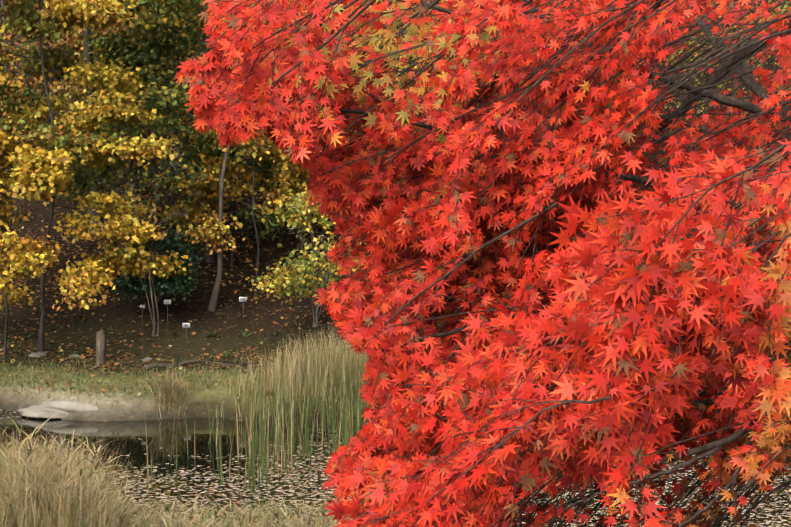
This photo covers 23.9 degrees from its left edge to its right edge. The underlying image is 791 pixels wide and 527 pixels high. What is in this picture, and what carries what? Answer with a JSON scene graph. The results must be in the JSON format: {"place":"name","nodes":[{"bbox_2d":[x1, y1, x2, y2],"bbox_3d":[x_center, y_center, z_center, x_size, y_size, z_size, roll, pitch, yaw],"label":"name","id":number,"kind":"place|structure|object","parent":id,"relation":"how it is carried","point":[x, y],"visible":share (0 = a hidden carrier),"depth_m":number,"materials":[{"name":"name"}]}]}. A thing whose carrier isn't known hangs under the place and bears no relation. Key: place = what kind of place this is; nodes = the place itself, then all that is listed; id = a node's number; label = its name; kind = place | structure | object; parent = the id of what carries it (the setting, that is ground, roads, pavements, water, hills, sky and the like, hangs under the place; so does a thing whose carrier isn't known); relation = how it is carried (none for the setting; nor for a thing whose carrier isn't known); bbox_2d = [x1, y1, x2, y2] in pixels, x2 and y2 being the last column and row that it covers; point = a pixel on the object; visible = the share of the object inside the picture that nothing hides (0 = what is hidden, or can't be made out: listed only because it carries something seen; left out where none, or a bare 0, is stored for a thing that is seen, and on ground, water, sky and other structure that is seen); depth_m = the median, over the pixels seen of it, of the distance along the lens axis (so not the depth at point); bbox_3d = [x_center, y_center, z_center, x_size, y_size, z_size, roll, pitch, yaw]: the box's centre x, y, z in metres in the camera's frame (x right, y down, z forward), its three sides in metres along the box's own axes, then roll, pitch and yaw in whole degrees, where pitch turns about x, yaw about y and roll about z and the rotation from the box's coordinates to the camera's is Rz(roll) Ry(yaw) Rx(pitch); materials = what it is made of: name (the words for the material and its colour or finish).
{"place":"outdoors","nodes":[
{"label":"outdoors","id":0,"kind":"place"},
{"bbox_2d":[0,0,790,429],"bbox_3d":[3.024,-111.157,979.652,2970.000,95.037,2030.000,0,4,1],"label":"ground","id":1,"kind":"structure","parent":0,"point":[136,408],"depth_m":31.98,"materials":[{"name":"soil"}]},
{"bbox_2d":[29,351,46,356],"bbox_3d":[-5.854,1.490,30.592,0.296,0.089,0.188,-2,4,-23],"label":"slope stone","id":2,"kind":"object","parent":1,"relation":"on","point":[40,354],"visible":0.77,"depth_m":30.54,"materials":[{"name":"grey stone"}]},
{"bbox_2d":[95,330,105,365],"bbox_3d":[-4.691,1.409,29.697,0.174,0.695,0.175,0,4,1],"label":"wooden post","id":3,"kind":"object","parent":1,"relation":"on","point":[100,347],"visible":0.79,"depth_m":29.63,"materials":[{"name":"brown wood"}]},
{"bbox_2d":[140,305,144,332],"bbox_3d":[-4.254,1.016,31.397,0.080,0.635,0.021,1,4,12],"label":"plant label","id":4,"kind":"object","parent":1,"relation":"on","point":[142,306],"visible":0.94,"depth_m":31.38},
{"bbox_2d":[140,357,152,360],"bbox_3d":[-3.972,1.527,29.793,0.155,0.070,0.160,3,5,37],"label":"slope stone","id":5,"kind":"object","parent":1,"relation":"on","point":[147,359],"visible":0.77,"depth_m":29.76,"materials":[{"name":"grey stone"}]},
{"bbox_2d":[2,296,318,372],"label":"slope ferns","id":6,"kind":"object","parent":1,"relation":"on","point":[175,333],"visible":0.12,"depth_m":31.30,"materials":[{"name":"green plant"}]},
{"bbox_2d":[164,300,170,330],"bbox_3d":[-3.843,0.957,31.492,0.124,0.698,0.018,0,4,-5],"label":"plant label","id":7,"kind":"object","parent":1,"relation":"on","point":[167,302],"visible":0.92,"depth_m":31.47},
{"bbox_2d":[144,356,206,369],"bbox_3d":[-3.426,1.540,29.335,1.027,0.253,0.237,-2,4,-25],"label":"fallen log","id":8,"kind":"object","parent":1,"relation":"on","point":[154,366],"visible":0.77,"depth_m":29.35,"materials":[{"name":"brown wood"}]},
{"bbox_2d":[0,348,353,419],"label":"bank grass","id":9,"kind":"structure","parent":1,"relation":"on","point":[167,391],"depth_m":27.96,"materials":[{"name":"green plant"}]},
{"bbox_2d":[183,323,189,346],"bbox_3d":[-3.425,1.252,30.604,0.124,0.558,0.021,0,4,7],"label":"plant label","id":10,"kind":"object","parent":1,"relation":"on","point":[186,325],"visible":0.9,"depth_m":30.59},
{"bbox_2d":[0,414,403,526],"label":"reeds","id":11,"kind":"object","parent":1,"relation":"on","point":[52,491],"visible":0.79,"depth_m":15.85,"materials":[{"name":"beige plant"}]},
{"bbox_2d":[221,356,251,367],"bbox_3d":[-2.473,1.531,29.280,0.499,0.232,0.226,-1,4,-20],"label":"fallen log","id":12,"kind":"object","parent":1,"relation":"on","point":[231,365],"visible":0.73,"depth_m":29.31,"materials":[{"name":"brown wood"}]},
{"bbox_2d":[239,297,246,327],"bbox_3d":[-2.592,0.918,31.782,0.132,0.701,0.018,-1,4,-8],"label":"plant label","id":13,"kind":"object","parent":1,"relation":"on","point":[243,299],"visible":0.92,"depth_m":31.76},
{"bbox_2d":[0,67,493,400],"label":"fallen leaves","id":14,"kind":"object","parent":1,"relation":"on","point":[173,299],"visible":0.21,"depth_m":33.04,"materials":[{"name":"orange plant"}]},
{"bbox_2d":[187,318,369,424],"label":"reeds","id":15,"kind":"object","parent":1,"relation":"on","point":[329,367],"visible":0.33,"depth_m":26.80,"materials":[{"name":"beige plant"}]},
{"bbox_2d":[0,0,790,357],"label":"forest","id":16,"kind":"object","parent":1,"relation":"on","point":[47,175],"depth_m":31.62,"materials":[{"name":"yellow plant"}]},
{"bbox_2d":[0,383,790,526],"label":"pond water","id":17,"kind":"structure","parent":0,"point":[132,435],"depth_m":23.40,"materials":[{"name":"black liquid"}]},
{"bbox_2d":[18,399,99,418],"bbox_3d":[-4.660,2.079,26.918,1.574,0.244,0.806,0,4,1],"label":"shore rock","id":18,"kind":"object","parent":17,"relation":"on","point":[60,408],"visible":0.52,"depth_m":26.65,"materials":[{"name":"beige stone"}]},
{"bbox_2d":[144,341,568,494],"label":"cattail reeds","id":19,"kind":"object","parent":17,"relation":"in","point":[347,428],"visible":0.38,"depth_m":23.55,"materials":[{"name":"green plant"}]},
{"bbox_2d":[0,392,790,526],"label":"floating leaves","id":20,"kind":"object","parent":17,"relation":"on","point":[318,457],"visible":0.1,"depth_m":21.24,"materials":[{"name":"brown plant"}]},
{"bbox_2d":[175,0,790,526],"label":"maple tree","id":21,"kind":"object","parent":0,"point":[705,284],"depth_m":4.99,"materials":[{"name":"red plant"}]}
]}

